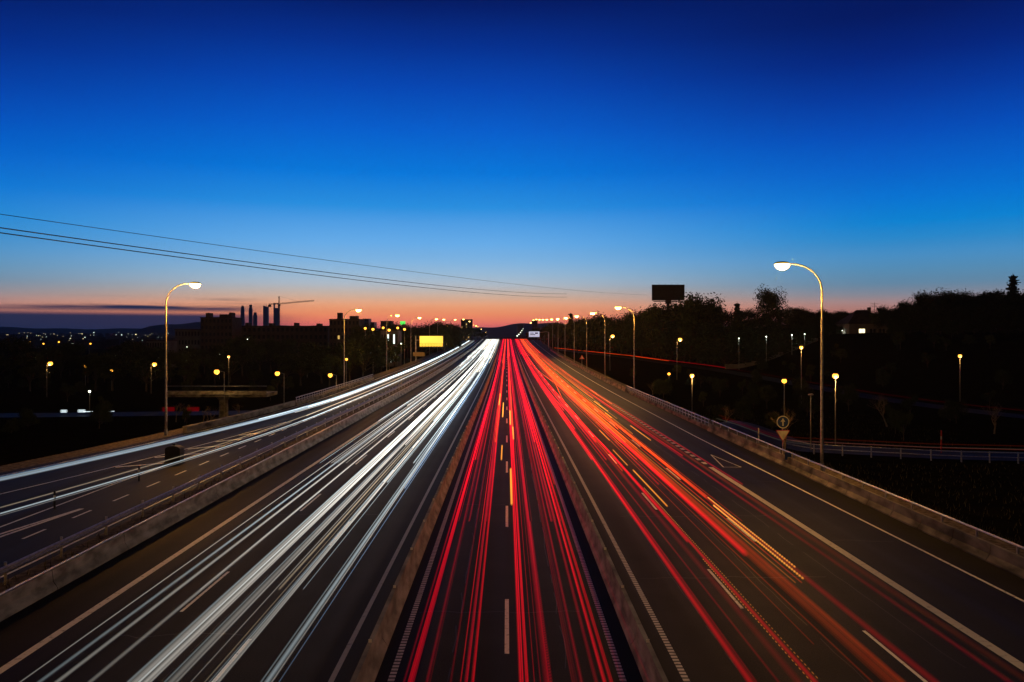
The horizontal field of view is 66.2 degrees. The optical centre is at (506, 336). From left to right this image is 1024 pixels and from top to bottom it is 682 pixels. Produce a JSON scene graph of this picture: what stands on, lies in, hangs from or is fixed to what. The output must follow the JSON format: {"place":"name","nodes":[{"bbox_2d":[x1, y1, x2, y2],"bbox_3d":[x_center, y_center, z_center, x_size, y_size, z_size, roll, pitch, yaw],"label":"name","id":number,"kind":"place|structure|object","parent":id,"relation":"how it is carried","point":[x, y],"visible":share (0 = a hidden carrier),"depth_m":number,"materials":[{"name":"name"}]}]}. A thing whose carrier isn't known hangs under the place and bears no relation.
{"place":"outdoors","nodes":[
{"label":"outdoors","id":0,"kind":"place"},
{"bbox_2d":[0,410,253,417],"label":"road","id":1,"kind":"structure","parent":0,"point":[86,414],"depth_m":138.85,"materials":[{"name":"asphalt"}]},
{"bbox_2d":[164,443,185,462],"bbox_3d":[-27.270,9.520,64.450,1.400,1.560,1.000,0,0,0],"label":"crash cushion","id":2,"kind":"object","parent":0,"point":[174,452],"visible":1,"depth_m":64.00,"materials":[{"name":"plastic"}]},
{"bbox_2d":[0,327,380,335],"bbox_3d":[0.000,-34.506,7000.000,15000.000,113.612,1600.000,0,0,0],"label":"hills","id":3,"kind":"structure","parent":0,"point":[18,330],"depth_m":6701.69,"materials":[{"name":"black"}]},
{"bbox_2d":[0,340,477,582],"bbox_3d":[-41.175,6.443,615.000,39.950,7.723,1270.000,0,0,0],"label":"side road","id":4,"kind":"structure","parent":0,"point":[91,489],"depth_m":59.58,"materials":[{"name":"asphalt"}]},
{"bbox_2d":[182,401,295,432],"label":"parapet wall","id":5,"kind":"structure","parent":4,"relation":"on","point":[214,422],"depth_m":95.58,"materials":[{"name":"concrete"}]},
{"bbox_2d":[295,374,373,404],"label":"bridge railing","id":6,"kind":"object","parent":4,"relation":"on","point":[299,402],"visible":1,"depth_m":140.24,"materials":[{"name":"metal"}]},
{"bbox_2d":[0,232,536,296],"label":"overhead cable","id":7,"kind":"object","parent":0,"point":[216,262],"visible":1,"depth_m":99.83,"materials":[{"name":"metal"}]},
{"bbox_2d":[0,227,546,293],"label":"overhead cable","id":8,"kind":"object","parent":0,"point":[220,258],"visible":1,"depth_m":100.78,"materials":[{"name":"metal"}]},
{"bbox_2d":[0,214,637,294],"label":"overhead cable","id":9,"kind":"object","parent":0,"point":[250,249],"visible":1,"depth_m":107.26,"materials":[{"name":"metal"}]},
{"bbox_2d":[129,322,574,337],"bbox_3d":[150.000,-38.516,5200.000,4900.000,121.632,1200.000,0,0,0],"label":"hills","id":10,"kind":"structure","parent":0,"point":[510,330],"depth_m":4907.47,"materials":[{"name":"black"}]},
{"bbox_2d":[0,329,1023,588],"bbox_3d":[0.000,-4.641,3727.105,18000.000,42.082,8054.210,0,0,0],"label":"ground","id":11,"kind":"structure","parent":0,"point":[951,375],"depth_m":155.09,"materials":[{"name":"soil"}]},
{"bbox_2d":[18,408,39,426],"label":"bush","id":12,"kind":"object","parent":11,"relation":"on","point":[28,417],"visible":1,"depth_m":119.97,"materials":[{"name":"green plant"}]},
{"bbox_2d":[10,350,52,390],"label":"tree","id":13,"kind":"object","parent":11,"relation":"on","point":[35,360],"visible":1,"depth_m":198.27,"materials":[{"name":"green plant"}]},
{"bbox_2d":[38,343,65,378],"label":"tree","id":14,"kind":"object","parent":11,"relation":"on","point":[51,353],"visible":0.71,"depth_m":244.31,"materials":[{"name":"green plant"}]},
{"bbox_2d":[34,340,85,377],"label":"tree","id":15,"kind":"object","parent":11,"relation":"on","point":[69,350],"visible":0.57,"depth_m":259.51,"materials":[{"name":"green plant"}]},
{"bbox_2d":[0,333,174,348],"bbox_3d":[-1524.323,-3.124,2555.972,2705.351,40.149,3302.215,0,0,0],"label":"town","id":16,"kind":"object","parent":11,"relation":"on","point":[98,340],"visible":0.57,"depth_m":1537.64,"materials":[{"name":"brick"}]},
{"bbox_2d":[88,402,113,428],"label":"bush","id":17,"kind":"object","parent":11,"relation":"on","point":[99,413],"visible":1,"depth_m":118.82,"materials":[{"name":"green plant"}]},
{"bbox_2d":[146,340,177,367],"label":"apartment building","id":18,"kind":"structure","parent":11,"relation":"on","point":[160,344],"depth_m":330.00,"materials":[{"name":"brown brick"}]},
{"bbox_2d":[174,329,200,351],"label":"apartment building","id":19,"kind":"structure","parent":11,"relation":"on","point":[187,337],"depth_m":385.00,"materials":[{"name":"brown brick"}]},
{"bbox_2d":[201,357,227,383],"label":"tree","id":20,"kind":"object","parent":11,"relation":"on","point":[211,366],"visible":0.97,"depth_m":223.57,"materials":[{"name":"green plant"}]},
{"bbox_2d":[200,312,241,362],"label":"apartment building","id":21,"kind":"structure","parent":11,"relation":"on","point":[221,327],"depth_m":380.00,"materials":[{"name":"brick"}]},
{"bbox_2d":[167,391,276,417],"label":"overpass","id":22,"kind":"object","parent":11,"relation":"on","point":[219,395],"visible":0.73,"depth_m":129.50,"materials":[{"name":"concrete"}]},
{"bbox_2d":[0,340,463,472],"bbox_3d":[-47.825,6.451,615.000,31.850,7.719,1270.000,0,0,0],"label":"verge","id":23,"kind":"structure","parent":11,"relation":"on","point":[33,462],"depth_m":73.74,"materials":[{"name":"concrete"}]},
{"bbox_2d":[164,282,200,435],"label":"street lamp","id":24,"kind":"object","parent":23,"relation":"on","point":[194,284],"visible":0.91,"depth_m":81.92,"materials":[{"name":"metal"}]},
{"bbox_2d":[0,340,479,592],"bbox_3d":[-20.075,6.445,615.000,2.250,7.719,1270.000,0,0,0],"label":"verge","id":25,"kind":"structure","parent":11,"relation":"on","point":[34,570],"depth_m":46.02,"materials":[{"name":"concrete"}]},
{"bbox_2d":[0,342,475,584],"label":"guard rail","id":26,"kind":"object","parent":25,"relation":"on","point":[60,544],"visible":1,"depth_m":46.04,"materials":[{"name":"metal"}]},
{"bbox_2d":[263,306,268,325],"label":"skyscraper","id":27,"kind":"structure","parent":11,"relation":"on","point":[265,315],"depth_m":5986.51,"materials":[{"name":"grey glass"}]},
{"bbox_2d":[242,323,328,360],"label":"apartment building","id":28,"kind":"structure","parent":11,"relation":"on","point":[318,333],"depth_m":400.00,"materials":[{"name":"brick"}]},
{"bbox_2d":[317,354,347,385],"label":"tree","id":29,"kind":"object","parent":11,"relation":"on","point":[331,362],"visible":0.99,"depth_m":216.02,"materials":[{"name":"green plant"}]},
{"bbox_2d":[329,313,364,360],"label":"apartment building","id":30,"kind":"structure","parent":11,"relation":"on","point":[336,330],"depth_m":390.00,"materials":[{"name":"brick"}]},
{"bbox_2d":[332,337,363,382],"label":"tree","id":31,"kind":"object","parent":11,"relation":"on","point":[352,348],"visible":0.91,"depth_m":228.00,"materials":[{"name":"green plant"}]},
{"bbox_2d":[343,324,380,365],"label":"tree","id":32,"kind":"object","parent":11,"relation":"on","point":[358,331],"visible":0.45,"depth_m":327.12,"materials":[{"name":"green plant"}]},
{"bbox_2d":[345,332,391,378],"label":"tree","id":33,"kind":"object","parent":11,"relation":"on","point":[372,343],"visible":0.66,"depth_m":249.53,"materials":[{"name":"green plant"}]},
{"bbox_2d":[371,336,397,371],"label":"tree","id":34,"kind":"object","parent":11,"relation":"on","point":[391,351],"visible":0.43,"depth_m":268.95,"materials":[{"name":"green plant"}]},
{"bbox_2d":[370,321,408,342],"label":"tree","id":35,"kind":"object","parent":11,"relation":"on","point":[393,327],"visible":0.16,"depth_m":416.76,"materials":[{"name":"green plant"}]},
{"bbox_2d":[380,330,401,366],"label":"office building","id":36,"kind":"structure","parent":11,"relation":"on","point":[395,336],"depth_m":340.00,"materials":[{"name":"black glass"}]},
{"bbox_2d":[393,341,406,367],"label":"tree","id":37,"kind":"object","parent":11,"relation":"on","point":[399,348],"visible":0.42,"depth_m":298.16,"materials":[{"name":"green plant"}]},
{"bbox_2d":[402,328,428,359],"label":"tree","id":38,"kind":"object","parent":11,"relation":"on","point":[410,341],"visible":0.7,"depth_m":397.58,"materials":[{"name":"green plant"}]},
{"bbox_2d":[413,336,442,360],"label":"lit sign","id":39,"kind":"object","parent":11,"relation":"on","point":[430,341],"visible":0.97,"depth_m":284.80,"materials":[{"name":"yellow"}]},
{"bbox_2d":[410,321,445,356],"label":"tree","id":40,"kind":"object","parent":11,"relation":"on","point":[434,326],"visible":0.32,"depth_m":418.80,"materials":[{"name":"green plant"}]},
{"bbox_2d":[435,332,454,354],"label":"tree","id":41,"kind":"object","parent":11,"relation":"on","point":[446,338],"visible":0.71,"depth_m":339.93,"materials":[{"name":"green plant"}]},
{"bbox_2d":[441,326,465,345],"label":"tree","id":42,"kind":"object","parent":11,"relation":"on","point":[456,333],"visible":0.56,"depth_m":428.24,"materials":[{"name":"green plant"}]},
{"bbox_2d":[461,319,472,339],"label":"apartment building","id":43,"kind":"structure","parent":11,"relation":"on","point":[464,322],"depth_m":800.00,"materials":[{"name":"black glass"}]},
{"bbox_2d":[0,340,1023,681],"bbox_3d":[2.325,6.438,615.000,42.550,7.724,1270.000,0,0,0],"label":"motorway","id":44,"kind":"structure","parent":11,"relation":"on","point":[732,562],"depth_m":34.30,"materials":[{"name":"asphalt"}]},
{"bbox_2d":[0,339,482,621],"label":"concrete barrier","id":45,"kind":"object","parent":44,"relation":"on","point":[24,594],"visible":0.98,"depth_m":40.40,"materials":[{"name":"concrete"}]},
{"bbox_2d":[350,339,501,681],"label":"concrete barrier","id":46,"kind":"object","parent":44,"relation":"on","point":[370,660],"visible":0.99,"depth_m":31.65,"materials":[{"name":"concrete"}]},
{"bbox_2d":[550,349,625,391],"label":"concrete barrier","id":47,"kind":"object","parent":44,"relation":"on","point":[612,383],"visible":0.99,"depth_m":193.96,"materials":[{"name":"concrete"}]},
{"bbox_2d":[512,339,668,681],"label":"concrete barrier","id":48,"kind":"object","parent":44,"relation":"on","point":[646,660],"visible":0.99,"depth_m":31.66,"materials":[{"name":"concrete"}]},
{"bbox_2d":[626,386,709,429],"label":"bridge railing","id":49,"kind":"object","parent":44,"relation":"on","point":[683,416],"visible":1,"depth_m":105.55,"materials":[{"name":"metal"}]},
{"bbox_2d":[707,420,1023,578],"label":"concrete barrier","id":50,"kind":"object","parent":44,"relation":"on","point":[1011,562],"visible":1,"depth_m":44.27,"materials":[{"name":"concrete"}]},
{"bbox_2d":[557,322,573,349],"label":"tree","id":51,"kind":"object","parent":11,"relation":"on","point":[563,328],"visible":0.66,"depth_m":410.76,"materials":[{"name":"green plant"}]},
{"bbox_2d":[559,313,579,348],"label":"conifer tree","id":52,"kind":"object","parent":11,"relation":"on","point":[569,340],"visible":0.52,"depth_m":412.32,"materials":[{"name":"green plant"}]},
{"bbox_2d":[571,318,603,352],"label":"tree","id":53,"kind":"object","parent":11,"relation":"on","point":[581,342],"visible":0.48,"depth_m":365.34,"materials":[{"name":"green plant"}]},
{"bbox_2d":[584,311,624,352],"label":"tree","id":54,"kind":"object","parent":11,"relation":"on","point":[600,322],"visible":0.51,"depth_m":362.78,"materials":[{"name":"green plant"}]},
{"bbox_2d":[593,322,617,352],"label":"tree","id":55,"kind":"object","parent":11,"relation":"on","point":[605,345],"visible":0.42,"depth_m":357.39,"materials":[{"name":"green plant"}]},
{"bbox_2d":[601,317,633,354],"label":"tree","id":56,"kind":"object","parent":11,"relation":"on","point":[617,331],"visible":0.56,"depth_m":340.65,"materials":[{"name":"green plant"}]},
{"bbox_2d":[607,319,636,353],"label":"tree","id":57,"kind":"object","parent":11,"relation":"on","point":[617,344],"visible":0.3,"depth_m":341.21,"materials":[{"name":"green plant"}]},
{"bbox_2d":[618,329,640,353],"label":"tree","id":58,"kind":"object","parent":11,"relation":"on","point":[624,341],"visible":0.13,"depth_m":336.65,"materials":[{"name":"green plant"}]},
{"bbox_2d":[619,309,647,356],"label":"tree","id":59,"kind":"object","parent":11,"relation":"on","point":[630,325],"visible":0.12,"depth_m":324.69,"materials":[{"name":"green plant"}]},
{"bbox_2d":[626,303,658,356],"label":"tree","id":60,"kind":"object","parent":11,"relation":"on","point":[630,338],"visible":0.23,"depth_m":313.30,"materials":[{"name":"green plant"}]},
{"bbox_2d":[632,323,658,357],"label":"tree","id":61,"kind":"object","parent":11,"relation":"on","point":[642,348],"visible":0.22,"depth_m":309.52,"materials":[{"name":"green plant"}]},
{"bbox_2d":[640,303,673,359],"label":"tree","id":62,"kind":"object","parent":11,"relation":"on","point":[650,331],"visible":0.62,"depth_m":296.18,"materials":[{"name":"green plant"}]},
{"bbox_2d":[652,377,672,397],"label":"bush","id":63,"kind":"object","parent":11,"relation":"on","point":[666,384],"visible":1,"depth_m":157.00,"materials":[{"name":"green plant"}]},
{"bbox_2d":[652,301,678,359],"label":"tree","id":64,"kind":"object","parent":11,"relation":"on","point":[665,310],"visible":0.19,"depth_m":293.46,"materials":[{"name":"green plant"}]},
{"bbox_2d":[652,284,684,358],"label":"billboard","id":65,"kind":"object","parent":11,"relation":"on","point":[667,293],"visible":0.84,"depth_m":299.65,"materials":[{"name":"metal"}]},
{"bbox_2d":[655,310,681,361],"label":"tree","id":66,"kind":"object","parent":11,"relation":"on","point":[659,338],"visible":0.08,"depth_m":284.33,"materials":[{"name":"green plant"}]},
{"bbox_2d":[656,324,702,362],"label":"tree","id":67,"kind":"object","parent":11,"relation":"on","point":[669,352],"visible":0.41,"depth_m":272.56,"materials":[{"name":"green plant"}]},
{"bbox_2d":[660,300,715,362],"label":"tree","id":68,"kind":"object","parent":11,"relation":"on","point":[676,322],"visible":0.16,"depth_m":274.37,"materials":[{"name":"green plant"}]},
{"bbox_2d":[673,317,704,361],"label":"tree","id":69,"kind":"object","parent":11,"relation":"on","point":[698,358],"visible":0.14,"depth_m":266.57,"materials":[{"name":"green plant"}]},
{"bbox_2d":[670,292,725,362],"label":"tree","id":70,"kind":"object","parent":11,"relation":"on","point":[690,304],"visible":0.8,"depth_m":265.35,"materials":[{"name":"green plant"}]},
{"bbox_2d":[682,320,728,360],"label":"tree","id":71,"kind":"object","parent":11,"relation":"on","point":[695,347],"visible":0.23,"depth_m":261.39,"materials":[{"name":"green plant"}]},
{"bbox_2d":[697,306,724,361],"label":"conifer tree","id":72,"kind":"object","parent":11,"relation":"on","point":[718,314],"visible":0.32,"depth_m":261.50,"materials":[{"name":"green plant"}]},
{"bbox_2d":[713,404,736,421],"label":"bush","id":73,"kind":"object","parent":11,"relation":"on","point":[720,415],"visible":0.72,"depth_m":110.43,"materials":[{"name":"green plant"}]},
{"bbox_2d":[697,316,769,364],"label":"tree","id":74,"kind":"object","parent":11,"relation":"on","point":[711,333],"visible":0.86,"depth_m":238.19,"materials":[{"name":"green plant"}]},
{"bbox_2d":[732,303,742,324],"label":"conifer tree","id":75,"kind":"object","parent":11,"relation":"on","point":[737,313],"visible":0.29,"depth_m":261.39,"materials":[{"name":"green plant"}]},
{"bbox_2d":[717,321,776,363],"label":"tree","id":76,"kind":"object","parent":11,"relation":"on","point":[745,341],"visible":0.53,"depth_m":236.44,"materials":[{"name":"green plant"}]},
{"bbox_2d":[745,313,771,326],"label":"tree","id":77,"kind":"object","parent":11,"relation":"on","point":[754,321],"visible":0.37,"depth_m":260.67,"materials":[{"name":"green plant"}]},
{"bbox_2d":[752,283,790,326],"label":"tree","id":78,"kind":"object","parent":11,"relation":"on","point":[769,302],"visible":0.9,"depth_m":260.92,"materials":[{"name":"green plant"}]},
{"bbox_2d":[725,338,817,368],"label":"estate wall","id":79,"kind":"structure","parent":11,"relation":"on","point":[731,366],"depth_m":236.00,"materials":[{"name":"concrete"}]},
{"bbox_2d":[764,411,779,429],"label":"bush","id":80,"kind":"object","parent":11,"relation":"on","point":[771,415],"visible":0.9,"depth_m":102.09,"materials":[{"name":"green plant"}]},
{"bbox_2d":[539,340,1023,556],"bbox_3d":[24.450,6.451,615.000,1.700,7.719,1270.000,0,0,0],"label":"verge","id":81,"kind":"structure","parent":11,"relation":"on","point":[987,537],"depth_m":53.69,"materials":[{"name":"concrete"},{"name":"soil"}]},
{"bbox_2d":[774,261,823,470],"bbox_3d":[22.311,2.355,59.800,3.858,16.190,0.827,0,0,0],"label":"street lamp","id":82,"kind":"object","parent":81,"relation":"on","point":[782,265],"visible":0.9,"depth_m":59.72,"materials":[{"name":"metal"}]},
{"bbox_2d":[776,416,789,453],"bbox_3d":[22.504,8.543,64.044,1.160,4.214,0.112,0,0,0],"label":"road sign","id":83,"kind":"object","parent":11,"relation":"on","point":[782,422],"visible":0.97,"depth_m":64.00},
{"bbox_2d":[769,320,808,346],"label":"tree","id":84,"kind":"object","parent":11,"relation":"on","point":[789,336],"visible":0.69,"depth_m":236.98,"materials":[{"name":"green plant"}]},
{"bbox_2d":[778,310,815,332],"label":"tree","id":85,"kind":"object","parent":11,"relation":"on","point":[786,318],"visible":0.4,"depth_m":250.85,"materials":[{"name":"green plant"}]},
{"bbox_2d":[788,309,816,324],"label":"tree","id":86,"kind":"object","parent":11,"relation":"on","point":[798,314],"visible":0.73,"depth_m":249.69,"materials":[{"name":"green plant"}]},
{"bbox_2d":[790,325,815,343],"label":"tree","id":87,"kind":"object","parent":11,"relation":"on","point":[803,328],"visible":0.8,"depth_m":237.07,"materials":[{"name":"green plant"}]},
{"bbox_2d":[803,323,828,337],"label":"tree","id":88,"kind":"object","parent":11,"relation":"on","point":[813,329],"visible":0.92,"depth_m":237.40,"materials":[{"name":"green plant"}]},
{"bbox_2d":[806,309,829,329],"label":"tree","id":89,"kind":"object","parent":11,"relation":"on","point":[816,315],"visible":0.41,"depth_m":250.04,"materials":[{"name":"green plant"}]},
{"bbox_2d":[829,385,843,401],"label":"bush","id":90,"kind":"object","parent":11,"relation":"on","point":[839,391],"visible":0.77,"depth_m":153.13,"materials":[{"name":"green plant"}]},
{"bbox_2d":[836,302,887,333],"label":"house","id":91,"kind":"structure","parent":11,"relation":"on","point":[856,321],"depth_m":232.38,"materials":[{"name":"brick"}]},
{"bbox_2d":[868,310,890,332],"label":"tree","id":92,"kind":"object","parent":11,"relation":"on","point":[871,314],"visible":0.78,"depth_m":227.82,"materials":[{"name":"green plant"}]},
{"bbox_2d":[873,304,907,328],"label":"tree","id":93,"kind":"object","parent":11,"relation":"on","point":[889,313],"visible":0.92,"depth_m":225.39,"materials":[{"name":"green plant"}]},
{"bbox_2d":[884,406,905,433],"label":"tree","id":94,"kind":"object","parent":11,"relation":"on","point":[893,414],"visible":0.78,"depth_m":104.11,"materials":[{"name":"green plant"}]},
{"bbox_2d":[893,331,905,348],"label":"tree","id":95,"kind":"object","parent":11,"relation":"on","point":[901,335],"visible":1,"depth_m":197.11,"materials":[{"name":"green plant"}]},
{"bbox_2d":[891,412,913,440],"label":"tree","id":96,"kind":"object","parent":11,"relation":"on","point":[898,422],"visible":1,"depth_m":96.08,"materials":[{"name":"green plant"}]},
{"bbox_2d":[783,439,1023,463],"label":"roadside fence","id":97,"kind":"object","parent":11,"relation":"on","point":[900,453],"visible":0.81,"depth_m":82.11,"materials":[{"name":"metal"}]},
{"bbox_2d":[900,394,918,412],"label":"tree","id":98,"kind":"object","parent":11,"relation":"on","point":[908,401],"visible":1,"depth_m":124.61,"materials":[{"name":"green plant"}]},
{"bbox_2d":[907,288,966,332],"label":"tree","id":99,"kind":"object","parent":11,"relation":"on","point":[939,302],"visible":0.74,"depth_m":225.29,"materials":[{"name":"green plant"}]},
{"bbox_2d":[938,400,959,421],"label":"bush","id":100,"kind":"object","parent":11,"relation":"on","point":[943,413],"visible":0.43,"depth_m":119.18,"materials":[{"name":"green plant"}]},
{"bbox_2d":[929,287,974,307],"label":"tree","id":101,"kind":"object","parent":11,"relation":"on","point":[943,294],"visible":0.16,"depth_m":240.75,"materials":[{"name":"green plant"}]},
{"bbox_2d":[945,400,969,423],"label":"tree","id":102,"kind":"object","parent":11,"relation":"on","point":[955,411],"visible":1,"depth_m":115.79,"materials":[{"name":"green plant"}]},
{"bbox_2d":[953,288,1013,332],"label":"tree","id":103,"kind":"object","parent":11,"relation":"on","point":[991,301],"visible":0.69,"depth_m":228.70,"materials":[{"name":"green plant"}]},
{"bbox_2d":[971,289,1023,332],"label":"tree","id":104,"kind":"object","parent":11,"relation":"on","point":[1015,297],"visible":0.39,"depth_m":225.75,"materials":[{"name":"green plant"}]},
{"bbox_2d":[993,369,1013,388],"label":"bush","id":105,"kind":"object","parent":11,"relation":"on","point":[1002,375],"visible":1,"depth_m":150.29,"materials":[{"name":"green plant"}]},
{"bbox_2d":[1006,274,1021,332],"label":"conifer tree","id":106,"kind":"object","parent":11,"relation":"on","point":[1012,283],"visible":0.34,"depth_m":231.49,"materials":[{"name":"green plant"}]},
{"bbox_2d":[0,0,1023,328],"label":"sky","id":107,"kind":"structure","parent":0,"point":[625,148],"materials":[{"name":"blue"}]},
{"bbox_2d":[555,349,1023,418],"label":"slip road","id":108,"kind":"structure","parent":0,"point":[869,396],"depth_m":179.89,"materials":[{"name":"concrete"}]},
{"bbox_2d":[720,420,1023,460],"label":"service road","id":109,"kind":"structure","parent":0,"point":[769,435],"depth_m":87.71,"materials":[{"name":"asphalt"}]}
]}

